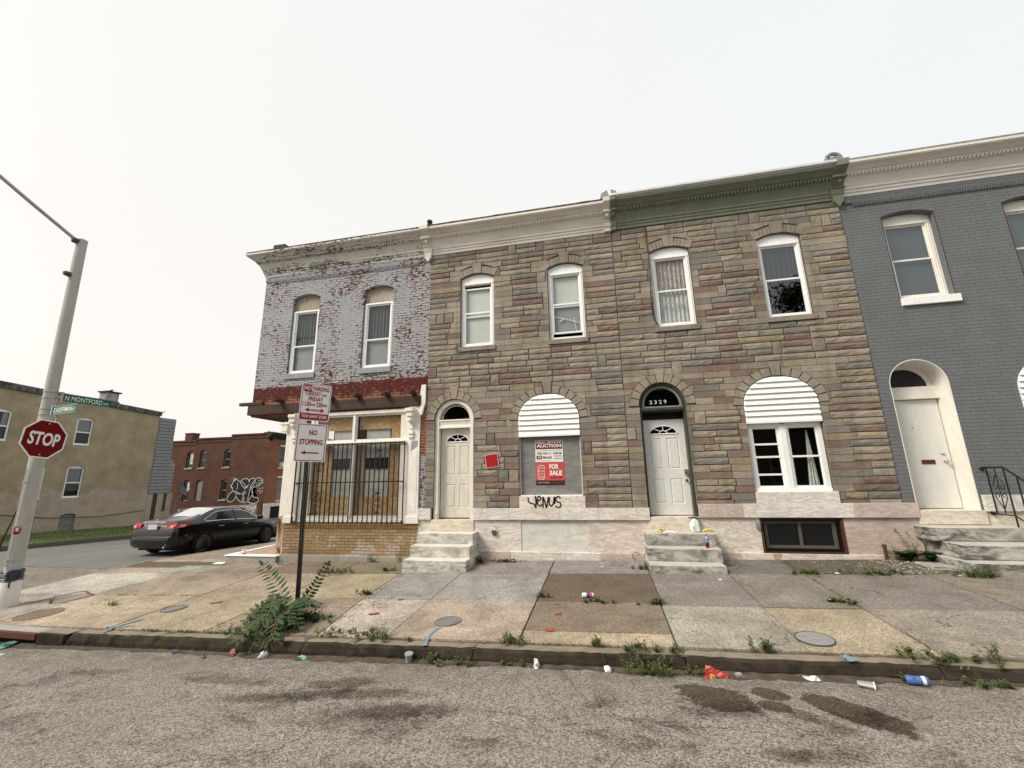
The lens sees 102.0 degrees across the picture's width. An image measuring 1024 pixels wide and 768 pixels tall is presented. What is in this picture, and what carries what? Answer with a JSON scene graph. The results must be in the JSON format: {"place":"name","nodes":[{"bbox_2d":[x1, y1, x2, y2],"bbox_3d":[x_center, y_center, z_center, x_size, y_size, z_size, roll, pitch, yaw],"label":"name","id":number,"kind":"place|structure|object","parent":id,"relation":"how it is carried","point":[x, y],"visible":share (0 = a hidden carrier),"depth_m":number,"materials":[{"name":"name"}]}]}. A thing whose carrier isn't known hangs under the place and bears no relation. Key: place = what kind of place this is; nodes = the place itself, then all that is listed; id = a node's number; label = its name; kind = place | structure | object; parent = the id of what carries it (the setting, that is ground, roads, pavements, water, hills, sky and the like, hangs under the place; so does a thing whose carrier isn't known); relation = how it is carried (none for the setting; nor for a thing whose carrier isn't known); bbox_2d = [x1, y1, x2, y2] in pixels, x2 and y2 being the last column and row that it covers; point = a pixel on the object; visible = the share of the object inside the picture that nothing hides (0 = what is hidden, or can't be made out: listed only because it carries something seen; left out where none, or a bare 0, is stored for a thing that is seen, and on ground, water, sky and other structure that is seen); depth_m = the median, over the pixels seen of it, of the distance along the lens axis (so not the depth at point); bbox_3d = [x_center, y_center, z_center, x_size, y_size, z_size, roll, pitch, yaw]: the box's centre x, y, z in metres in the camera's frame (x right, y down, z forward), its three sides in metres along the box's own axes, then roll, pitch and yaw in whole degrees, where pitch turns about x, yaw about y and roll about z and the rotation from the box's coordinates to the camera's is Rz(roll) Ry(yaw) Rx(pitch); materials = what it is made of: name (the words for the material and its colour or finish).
{"place":"outdoors","nodes":[
{"label":"outdoors","id":0,"kind":"place"},
{"bbox_2d":[0,566,107,588],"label":"road corner","id":1,"kind":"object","parent":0,"point":[35,576],"visible":0.16,"depth_m":10.19,"materials":[{"name":"concrete"}]},
{"bbox_2d":[0,510,16,547],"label":"guy rod","id":2,"kind":"object","parent":1,"relation":"on","point":[2,540],"visible":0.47,"depth_m":7.85,"materials":[{"name":"metal"}]},
{"bbox_2d":[0,525,134,545],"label":"grass verge","id":3,"kind":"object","parent":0,"point":[94,535],"depth_m":17.53,"materials":[{"name":"plant"}]},
{"bbox_2d":[177,503,256,513],"bbox_3d":[-19.282,8.745,27.404,0.088,1.340,5.930,-4,-13,12],"label":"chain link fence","id":4,"kind":"object","parent":3,"relation":"on","point":[237,506],"visible":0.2,"depth_m":29.64,"materials":[{"name":"metal"}]},
{"bbox_2d":[0,537,275,568],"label":"side street","id":5,"kind":"structure","parent":0,"point":[108,554],"depth_m":13.01,"materials":[{"name":"asphalt"}]},
{"bbox_2d":[130,506,277,552],"bbox_3d":[-10.445,5.056,14.716,2.028,1.404,4.770,-3,-15,10],"label":"parked car","id":6,"kind":"object","parent":5,"relation":"on","point":[199,529],"visible":0.98,"depth_m":13.36,"materials":[{"name":"black paint"}]},
{"bbox_2d":[145,561,215,562],"bbox_3d":[-5.916,6.878,19.674,2.770,0.868,20.020,-4,-13,12],"label":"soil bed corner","id":7,"kind":"object","parent":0,"point":[180,562],"visible":0.08,"depth_m":10.32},
{"bbox_2d":[26,524,927,568],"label":"ground","id":8,"kind":"structure","parent":0,"point":[644,554],"depth_m":14.17,"materials":[{"name":"soil"}]},
{"bbox_2d":[0,380,175,546],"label":"tan house","id":9,"kind":"structure","parent":8,"relation":"on","point":[113,465],"depth_m":20.90,"materials":[{"name":"paint"}]},
{"bbox_2d":[0,408,11,440],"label":"window","id":10,"kind":"structure","parent":9,"relation":"in","point":[5,415],"depth_m":17.90,"materials":[{"name":"white plastic"}]},
{"bbox_2d":[61,466,83,497],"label":"window","id":11,"kind":"structure","parent":9,"relation":"in","point":[74,474],"depth_m":20.11,"materials":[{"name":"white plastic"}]},
{"bbox_2d":[73,418,93,445],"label":"window","id":12,"kind":"structure","parent":9,"relation":"in","point":[84,425],"depth_m":20.64,"materials":[{"name":"glass"}]},
{"bbox_2d":[0,522,276,550],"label":"verge kerb","id":13,"kind":"structure","parent":8,"relation":"on","point":[40,545],"depth_m":15.98,"materials":[{"name":"concrete"}]},
{"bbox_2d":[21,542,272,589],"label":"side kerb","id":14,"kind":"structure","parent":8,"relation":"on","point":[127,566],"depth_m":10.15,"materials":[{"name":"concrete"}]},
{"bbox_2d":[173,483,189,513],"bbox_3d":[-19.887,7.212,24.851,0.705,2.447,0.635,-11,-16,38],"label":"satellite dish","id":15,"kind":"object","parent":8,"relation":"on","point":[182,489],"visible":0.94,"depth_m":25.03,"materials":[{"name":"metal"}]},
{"bbox_2d":[169,431,332,517],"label":"red brick house","id":16,"kind":"structure","parent":8,"relation":"on","point":[239,469],"depth_m":32.02,"materials":[{"name":"brick"}]},
{"bbox_2d":[183,480,189,500],"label":"window","id":17,"kind":"structure","parent":16,"relation":"in","point":[187,483],"depth_m":32.47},
{"bbox_2d":[187,452,193,467],"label":"window","id":18,"kind":"structure","parent":16,"relation":"in","point":[190,458],"depth_m":32.99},
{"bbox_2d":[195,480,202,500],"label":"window","id":19,"kind":"structure","parent":16,"relation":"in","point":[199,484],"depth_m":32.18,"materials":[{"name":"glass"}]},
{"bbox_2d":[200,450,206,467],"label":"window","id":20,"kind":"structure","parent":16,"relation":"in","point":[203,458],"depth_m":32.75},
{"bbox_2d":[220,479,227,499],"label":"window","id":21,"kind":"structure","parent":16,"relation":"in","point":[224,485],"depth_m":31.77,"materials":[{"name":"glass"}]},
{"bbox_2d":[224,450,230,466],"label":"window","id":22,"kind":"structure","parent":16,"relation":"in","point":[228,453],"depth_m":32.28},
{"bbox_2d":[276,478,281,499],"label":"window","id":23,"kind":"structure","parent":16,"relation":"in","point":[279,485],"depth_m":32.44,"materials":[{"name":"glass"}]},
{"bbox_2d":[279,447,285,461],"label":"window","id":24,"kind":"structure","parent":16,"relation":"in","point":[282,450],"depth_m":32.99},
{"bbox_2d":[0,647,1023,767],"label":"road","id":25,"kind":"structure","parent":0,"point":[75,708],"depth_m":3.46,"materials":[{"name":"asphalt"}]},
{"bbox_2d":[0,642,1023,686],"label":"gutter dirt","id":26,"kind":"structure","parent":25,"relation":"on","point":[755,675],"depth_m":4.45,"materials":[{"name":"soil"}]},
{"bbox_2d":[0,641,17,649],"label":"wrapper","id":27,"kind":"object","parent":26,"relation":"on","point":[7,644],"visible":1,"depth_m":5.79,"materials":[{"name":"teal plastic"}]},
{"bbox_2d":[257,651,268,658],"bbox_3d":[-3.009,3.266,5.017,0.125,0.074,0.100,4,-13,-21],"label":"bottle scrap","id":28,"kind":"object","parent":26,"relation":"on","point":[263,654],"visible":1,"depth_m":4.99,"materials":[{"name":"white plastic"}]},
{"bbox_2d":[405,651,412,662],"bbox_3d":[-1.166,3.092,4.682,0.094,0.100,0.093,1,-4,13],"label":"paper cup","id":29,"kind":"object","parent":26,"relation":"on","point":[408,656],"visible":1,"depth_m":4.66,"materials":[{"name":"paper"}]},
{"bbox_2d":[409,651,482,667],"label":"weed","id":30,"kind":"object","parent":26,"relation":"on","point":[432,661],"visible":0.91,"depth_m":4.58,"materials":[{"name":"green plant"}]},
{"bbox_2d":[500,659,524,669],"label":"weed","id":31,"kind":"object","parent":26,"relation":"on","point":[522,664],"visible":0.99,"depth_m":4.47,"materials":[{"name":"green plant"}]},
{"bbox_2d":[602,653,706,681],"bbox_3d":[1.419,2.830,4.202,1.012,0.156,0.491,-4,-13,12],"label":"weed","id":32,"kind":"object","parent":26,"relation":"on","point":[657,671],"visible":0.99,"depth_m":4.12,"materials":[{"name":"green plant"}]},
{"bbox_2d":[704,665,727,679],"bbox_3d":[1.965,2.834,3.995,0.207,0.079,0.145,6,30,27],"label":"snack bag","id":33,"kind":"object","parent":26,"relation":"on","point":[710,671],"visible":0.71,"depth_m":4.02,"materials":[{"name":"red plastic"}]},
{"bbox_2d":[803,675,820,681],"bbox_3d":[2.789,2.734,3.863,0.146,0.045,0.074,-6,-13,19],"label":"paper scrap","id":34,"kind":"object","parent":26,"relation":"on","point":[814,678],"visible":1,"depth_m":3.85,"materials":[{"name":"white paper"}]},
{"bbox_2d":[904,675,929,685],"bbox_3d":[3.605,2.637,3.691,0.160,0.068,0.069,-13,-17,24],"label":"drink can","id":35,"kind":"object","parent":26,"relation":"on","point":[917,680],"visible":1,"depth_m":3.67,"materials":[{"name":"blue metal"}]},
{"bbox_2d":[65,629,1023,683],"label":"kerb","id":36,"kind":"structure","parent":25,"relation":"on","point":[875,666],"depth_m":4.45,"materials":[{"name":"concrete"}]},
{"bbox_2d":[211,623,298,644],"bbox_3d":[-3.295,3.168,5.309,1.462,0.144,0.563,-4,-13,12],"label":"weed","id":37,"kind":"object","parent":36,"relation":"on","point":[251,632],"visible":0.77,"depth_m":5.29,"materials":[{"name":"green plant"}]},
{"bbox_2d":[422,627,439,645],"bbox_3d":[-0.984,3.052,5.029,0.085,0.024,0.539,-3,-13,8],"label":"paint mark","id":38,"kind":"object","parent":36,"relation":"on","point":[428,636],"visible":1,"depth_m":5.02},
{"bbox_2d":[601,638,678,659],"bbox_3d":[1.377,2.760,4.381,0.733,0.118,0.484,3,-13,-18],"label":"weed","id":39,"kind":"object","parent":36,"relation":"on","point":[638,645],"visible":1,"depth_m":4.36,"materials":[{"name":"green plant"}]},
{"bbox_2d":[840,655,857,660],"bbox_3d":[3.240,2.635,3.990,0.106,0.008,0.126,0,-13,-6],"label":"paint mark","id":40,"kind":"object","parent":36,"relation":"on","point":[848,658],"visible":1,"depth_m":3.98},
{"bbox_2d":[970,642,1000,661],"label":"weed","id":41,"kind":"object","parent":36,"relation":"on","point":[994,651],"visible":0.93,"depth_m":3.81,"materials":[{"name":"green plant"}]},
{"bbox_2d":[856,680,875,690],"bbox_3d":[3.154,2.679,3.695,0.125,0.062,0.104,-9,-15,31],"label":"plastic cup","id":42,"kind":"object","parent":25,"relation":"on","point":[867,684],"visible":1,"depth_m":3.67,"materials":[{"name":"plastic"}]},
{"bbox_2d":[941,675,1014,690],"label":"weed","id":43,"kind":"object","parent":25,"relation":"on","point":[984,685],"visible":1,"depth_m":3.59,"materials":[{"name":"green plant"}]},
{"bbox_2d":[0,542,1023,665],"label":"sidewalk","id":44,"kind":"structure","parent":0,"point":[489,601],"depth_m":5.96,"materials":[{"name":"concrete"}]},
{"bbox_2d":[11,608,64,620],"bbox_3d":[-7.640,3.725,6.703,0.580,0.020,0.580,-5,-11,11],"label":"manhole cover","id":45,"kind":"object","parent":44,"relation":"on","point":[38,614],"visible":1,"depth_m":6.69,"materials":[{"name":"brown metal"}]},
{"bbox_2d":[0,624,82,645],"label":"storm drain","id":46,"kind":"object","parent":44,"relation":"on","point":[56,636],"visible":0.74,"depth_m":5.89,"materials":[{"name":"concrete"}]},
{"bbox_2d":[0,174,87,608],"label":"street light pole","id":47,"kind":"object","parent":44,"relation":"on","point":[12,574],"visible":0.98,"depth_m":7.78,"materials":[{"name":"metal"}]},
{"bbox_2d":[18,419,67,458],"bbox_3d":[-8.791,1.032,7.781,0.061,0.709,0.709,-2,-18,5],"label":"stop sign","id":48,"kind":"object","parent":47,"relation":"attached to","point":[43,438],"visible":1,"depth_m":7.76,"materials":[{"name":"metal"}]},
{"bbox_2d":[49,403,76,415],"bbox_3d":[-8.483,0.478,7.831,0.860,0.195,0.040,-6,-13,19],"label":"street name sign","id":49,"kind":"object","parent":47,"relation":"attached to","point":[69,408],"visible":1,"depth_m":7.83,"materials":[{"name":"metal"}]},
{"bbox_2d":[56,392,110,407],"bbox_3d":[-8.795,0.338,8.533,0.040,0.205,0.940,-4,-13,12],"label":"street name sign","id":50,"kind":"object","parent":47,"relation":"attached to","point":[72,398],"visible":1,"depth_m":8.52,"materials":[{"name":"metal"}]},
{"bbox_2d":[160,604,187,612],"bbox_3d":[-5.394,3.589,6.627,0.350,0.022,0.350,-5,-10,11],"label":"water meter lid","id":51,"kind":"object","parent":44,"relation":"on","point":[173,608],"visible":1,"depth_m":6.61,"materials":[{"name":"grey metal"}]},
{"bbox_2d":[213,544,279,563],"bbox_3d":[-6.149,4.372,10.527,1.700,0.322,1.640,-4,-13,12],"label":"corner doorstep","id":52,"kind":"object","parent":44,"relation":"on","point":[265,554],"visible":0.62,"depth_m":9.86,"materials":[{"name":"concrete"}]},
{"bbox_2d":[227,560,330,654],"bbox_3d":[-3.308,3.071,5.634,1.324,1.076,1.224,-4,-13,12],"label":"ailanthus bush","id":53,"kind":"object","parent":44,"relation":"on","point":[275,613],"visible":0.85,"depth_m":5.55,"materials":[{"name":"green plant"}]},
{"bbox_2d":[295,421,310,598],"bbox_3d":[-3.322,1.792,6.636,0.058,3.520,0.058,-1,-13,-8],"label":"sign post","id":54,"kind":"object","parent":44,"relation":"on","point":[301,533],"visible":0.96,"depth_m":6.50,"materials":[{"name":"black metal"}]},
{"bbox_2d":[293,423,327,461],"bbox_3d":[-3.293,0.962,6.802,0.470,0.620,0.011,10,-17,-36],"label":"stopping sign","id":55,"kind":"object","parent":54,"relation":"attached to","point":[310,442],"visible":1,"depth_m":6.80,"materials":[{"name":"metal"}]},
{"bbox_2d":[298,382,331,421],"bbox_3d":[-3.291,0.308,6.950,0.470,0.630,0.008,10,-17,-36],"label":"parking sign","id":56,"kind":"object","parent":54,"relation":"attached to","point":[315,400],"visible":1,"depth_m":6.94,"materials":[{"name":"metal"}]},
{"bbox_2d":[288,608,334,624],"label":"weed","id":57,"kind":"object","parent":44,"relation":"on","point":[315,618],"visible":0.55,"depth_m":5.78,"materials":[{"name":"green plant"}]},
{"bbox_2d":[308,564,353,575],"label":"weed","id":58,"kind":"object","parent":44,"relation":"on","point":[334,571],"visible":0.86,"depth_m":8.39,"materials":[{"name":"green plant"}]},
{"bbox_2d":[239,219,459,562],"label":"corner house","id":59,"kind":"structure","parent":44,"relation":"on","point":[347,319],"depth_m":10.34,"materials":[{"name":"brick"}]},
{"bbox_2d":[288,309,318,373],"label":"window","id":60,"kind":"structure","parent":59,"relation":"in","point":[303,349],"depth_m":10.99,"materials":[{"name":"white plastic"}]},
{"bbox_2d":[297,409,407,521],"bbox_3d":[-3.773,1.939,9.930,2.835,2.640,0.240,-4,-13,12],"label":"shop window","id":61,"kind":"structure","parent":59,"relation":"in","point":[378,424],"depth_m":9.94,"materials":[{"name":"white paint"}]},
{"bbox_2d":[362,301,392,367],"bbox_3d":[-3.387,-1.242,10.544,0.790,1.740,0.125,-4,-13,12],"label":"window","id":62,"kind":"structure","parent":59,"relation":"in","point":[377,336],"depth_m":10.57,"materials":[{"name":"glass"}]},
{"bbox_2d":[313,621,410,641],"bbox_3d":[-1.842,3.084,5.178,1.360,0.116,0.646,-4,-13,12],"label":"weed","id":63,"kind":"object","parent":44,"relation":"on","point":[370,630],"visible":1,"depth_m":5.18,"materials":[{"name":"green plant"}]},
{"bbox_2d":[435,616,460,626],"bbox_3d":[-0.843,3.133,5.468,0.350,0.022,0.350,-5,-10,11],"label":"water meter lid","id":64,"kind":"object","parent":44,"relation":"on","point":[446,621],"visible":0.99,"depth_m":5.46,"materials":[{"name":"grey metal"}]},
{"bbox_2d":[488,558,529,562],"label":"leaf litter","id":65,"kind":"object","parent":44,"relation":"on","point":[504,560],"visible":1,"depth_m":8.49,"materials":[{"name":"brown plant"}]},
{"bbox_2d":[496,631,534,646],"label":"weed","id":66,"kind":"object","parent":44,"relation":"on","point":[511,638],"visible":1,"depth_m":4.75,"materials":[{"name":"green plant"}]},
{"bbox_2d":[402,190,649,572],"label":"stone house","id":67,"kind":"structure","parent":44,"relation":"on","point":[524,348],"depth_m":9.33,"materials":[{"name":"brown stone"}]},
{"bbox_2d":[440,428,469,517],"bbox_3d":[-1.243,2.006,9.418,0.800,1.990,0.110,-4,-13,12],"label":"door","id":68,"kind":"structure","parent":67,"relation":"in","point":[455,443],"depth_m":9.44,"materials":[{"name":"beige paint"}]},
{"bbox_2d":[441,404,469,419],"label":"fan window","id":69,"kind":"structure","parent":67,"relation":"in","point":[456,412],"depth_m":9.72,"materials":[{"name":"black glass"}]},
{"bbox_2d":[461,275,493,346],"bbox_3d":[-0.821,-1.778,10.087,0.820,1.870,0.112,-4,-13,12],"label":"window","id":70,"kind":"structure","parent":67,"relation":"in","point":[477,327],"depth_m":10.10,"materials":[{"name":"white plastic"}]},
{"bbox_2d":[485,453,498,467],"bbox_3d":[-0.443,1.684,9.104,0.290,0.290,0.006,-11,-14,10],"label":"red notice","id":71,"kind":"object","parent":67,"relation":"attached to","point":[491,460],"visible":1,"depth_m":9.10,"materials":[{"name":"paper"}]},
{"bbox_2d":[535,440,562,461],"bbox_3d":[0.801,1.454,8.983,0.600,0.464,0.010,-3,-13,12],"label":"auction sign","id":72,"kind":"object","parent":67,"relation":"attached to","point":[548,450],"visible":1,"depth_m":8.98,"materials":[{"name":"white plastic"}]},
{"bbox_2d":[536,462,564,484],"bbox_3d":[0.815,1.915,8.879,0.610,0.472,0.010,-3,-13,12],"label":"sale sign","id":73,"kind":"object","parent":67,"relation":"attached to","point":[549,473],"visible":1,"depth_m":8.88,"materials":[{"name":"plastic"}]},
{"bbox_2d":[548,264,585,339],"bbox_3d":[1.267,-1.914,9.659,0.810,1.870,0.112,-4,-13,12],"label":"window","id":74,"kind":"structure","parent":67,"relation":"in","point":[566,294],"depth_m":9.68,"materials":[{"name":"glass"}]},
{"bbox_2d":[42,541,1022,660],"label":"joint grass","id":75,"kind":"structure","parent":44,"relation":"on","point":[223,631],"depth_m":5.62,"materials":[{"name":"plant"}]},
{"bbox_2d":[535,590,551,597],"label":"weed","id":76,"kind":"object","parent":44,"relation":"on","point":[540,594],"visible":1,"depth_m":6.23,"materials":[{"name":"green plant"}]},
{"bbox_2d":[582,593,593,597],"bbox_3d":[1.114,3.102,6.092,0.170,0.068,0.069,-2,-13,4],"label":"drink can","id":77,"kind":"object","parent":44,"relation":"on","point":[587,595],"visible":0.95,"depth_m":6.07,"materials":[{"name":"white metal"}]},
{"bbox_2d":[589,634,604,646],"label":"weed","id":78,"kind":"object","parent":44,"relation":"on","point":[597,641],"visible":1,"depth_m":4.55,"materials":[{"name":"green plant"}]},
{"bbox_2d":[569,594,639,605],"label":"weed","id":79,"kind":"object","parent":44,"relation":"on","point":[598,600],"visible":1,"depth_m":5.88,"materials":[{"name":"green plant"}]},
{"bbox_2d":[646,596,670,604],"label":"weed","id":80,"kind":"object","parent":44,"relation":"on","point":[653,600],"visible":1,"depth_m":5.69,"materials":[{"name":"green plant"}]},
{"bbox_2d":[746,635,774,652],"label":"weed","id":81,"kind":"object","parent":44,"relation":"on","point":[766,646],"visible":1,"depth_m":4.23,"materials":[{"name":"green plant"}]},
{"bbox_2d":[609,152,924,573],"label":"stone house","id":82,"kind":"structure","parent":44,"relation":"on","point":[756,426],"depth_m":8.48,"materials":[{"name":"brown stone"}]},
{"bbox_2d":[644,227,658,325],"bbox_3d":[3.095,-2.424,9.224,0.139,2.416,0.037,-2,-13,4],"label":"cable","id":83,"kind":"object","parent":82,"relation":"attached to","point":[649,277],"visible":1,"depth_m":9.20,"materials":[{"name":"black metal"}]},
{"bbox_2d":[644,388,678,406],"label":"fan window","id":84,"kind":"structure","parent":82,"relation":"in","point":[661,394],"depth_m":8.75,"materials":[{"name":"black glass"}]},
{"bbox_2d":[642,386,681,407],"bbox_3d":[3.139,0.268,8.742,0.800,0.460,0.010,-4,-13,12],"label":"fan window frame","id":85,"kind":"structure","parent":82,"relation":"in","point":[664,387],"depth_m":8.75,"materials":[{"name":"green paint"}]},
{"bbox_2d":[643,419,692,514],"bbox_3d":[3.191,1.697,8.565,0.840,1.928,0.110,-4,-13,12],"label":"door","id":86,"kind":"structure","parent":82,"relation":"in","point":[665,445],"depth_m":8.57,"materials":[{"name":"white paint"}]},
{"bbox_2d":[649,248,696,326],"bbox_3d":[3.550,-2.145,9.218,0.820,1.880,0.129,-4,-13,12],"label":"window","id":87,"kind":"structure","parent":82,"relation":"in","point":[671,280],"depth_m":9.22,"materials":[{"name":"white plastic"}]},
{"bbox_2d":[688,517,700,531],"bbox_3d":[3.508,2.695,7.969,0.210,0.283,0.126,-4,-13,12],"label":"plastic jug","id":88,"kind":"object","parent":82,"relation":"on","point":[694,525],"visible":1,"depth_m":7.93,"materials":[{"name":"plastic"}]},
{"bbox_2d":[756,234,811,316],"bbox_3d":[5.705,-2.285,8.776,0.830,1.880,0.129,-4,-13,12],"label":"window","id":89,"kind":"structure","parent":82,"relation":"in","point":[786,293],"depth_m":8.74,"materials":[{"name":"glass"}]},
{"bbox_2d":[746,421,832,491],"bbox_3d":[5.327,1.398,8.040,1.315,1.335,0.136,-4,-13,12],"label":"window","id":90,"kind":"structure","parent":82,"relation":"in","point":[788,474],"depth_m":7.99,"materials":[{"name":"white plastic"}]},
{"bbox_2d":[785,566,835,575],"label":"weed","id":91,"kind":"object","parent":44,"relation":"on","point":[805,571],"visible":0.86,"depth_m":6.66,"materials":[{"name":"green plant"}]},
{"bbox_2d":[794,631,835,646],"bbox_3d":[3.234,2.725,4.432,0.370,0.020,0.370,-5,-11,11],"label":"water meter lid","id":92,"kind":"object","parent":44,"relation":"on","point":[817,639],"visible":1,"depth_m":4.42,"materials":[{"name":"grey metal"}]},
{"bbox_2d":[821,596,881,605],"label":"weed","id":93,"kind":"object","parent":44,"relation":"on","point":[832,600],"visible":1,"depth_m":5.41,"materials":[{"name":"green plant"}]},
{"bbox_2d":[813,565,924,580],"bbox_3d":[5.488,2.923,6.511,1.378,0.120,0.766,-7,-14,25],"label":"weed","id":94,"kind":"object","parent":44,"relation":"on","point":[879,572],"visible":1,"depth_m":6.47,"materials":[{"name":"green plant"}]},
{"bbox_2d":[798,559,964,573],"bbox_3d":[6.080,3.008,6.843,2.165,0.097,0.905,-4,-13,12],"label":"rubble","id":95,"kind":"object","parent":44,"relation":"on","point":[900,567],"visible":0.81,"depth_m":6.79,"materials":[{"name":"gravel"}]},
{"bbox_2d":[881,544,888,559],"bbox_3d":[6.526,2.961,7.239,0.068,0.300,0.065,-4,-13,12],"label":"iron pipe","id":96,"kind":"object","parent":44,"relation":"on","point":[885,551],"visible":0.88,"depth_m":7.23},
{"bbox_2d":[893,528,923,560],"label":"broadleaf weed","id":97,"kind":"object","parent":44,"relation":"on","point":[908,554],"visible":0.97,"depth_m":7.06,"materials":[{"name":"green plant"}]},
{"bbox_2d":[897,527,939,561],"bbox_3d":[6.916,2.717,7.033,0.727,0.556,0.434,-4,-13,12],"label":"broadleaf weed","id":98,"kind":"object","parent":44,"relation":"on","point":[930,555],"visible":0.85,"depth_m":6.95,"materials":[{"name":"green plant"}]},
{"bbox_2d":[839,132,1023,574],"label":"grey house","id":99,"kind":"structure","parent":44,"relation":"on","point":[934,235],"depth_m":7.92,"materials":[{"name":"paint"}]},
{"bbox_2d":[890,370,926,387],"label":"fan window","id":100,"kind":"structure","parent":99,"relation":"in","point":[899,378],"depth_m":8.13,"materials":[{"name":"glass"}]},
{"bbox_2d":[882,214,948,298],"bbox_3d":[8.059,-2.565,8.396,0.900,1.870,0.112,-4,-13,12],"label":"window","id":101,"kind":"structure","parent":99,"relation":"in","point":[917,268],"depth_m":8.37,"materials":[{"name":"glass"}]},
{"bbox_2d":[894,399,962,507],"bbox_3d":[7.706,1.291,7.792,0.880,2.005,0.105,-4,-13,12],"label":"door","id":102,"kind":"structure","parent":99,"relation":"in","point":[933,479],"depth_m":7.78,"materials":[{"name":"white paint"}]},
{"bbox_2d":[979,466,1023,527],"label":"stair railing","id":103,"kind":"object","parent":99,"relation":"attached to","point":[1008,489],"visible":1,"depth_m":6.90,"materials":[{"name":"black metal"}]},
{"bbox_2d":[1002,200,1023,271],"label":"window","id":104,"kind":"structure","parent":99,"relation":"in","point":[1014,211],"depth_m":8.12,"materials":[{"name":"white paint"}]},
{"bbox_2d":[915,561,956,570],"bbox_3d":[6.858,2.947,6.696,0.367,0.076,0.415,-4,-13,12],"label":"broken paver","id":105,"kind":"object","parent":44,"relation":"on","point":[937,566],"visible":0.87,"depth_m":6.62,"materials":[{"name":"concrete"}]},
{"bbox_2d":[869,644,1006,669],"bbox_3d":[4.066,2.539,3.927,1.089,0.112,0.494,-4,-13,12],"label":"weed","id":106,"kind":"object","parent":44,"relation":"on","point":[954,658],"visible":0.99,"depth_m":3.86,"materials":[{"name":"green plant"}]},
{"bbox_2d":[948,566,1010,579],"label":"weed","id":107,"kind":"object","parent":44,"relation":"on","point":[977,574],"visible":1,"depth_m":6.07,"materials":[{"name":"green plant"}]},
{"bbox_2d":[0,0,1023,440],"label":"sky","id":108,"kind":"structure","parent":0,"point":[181,140],"materials":[{"name":"white"}]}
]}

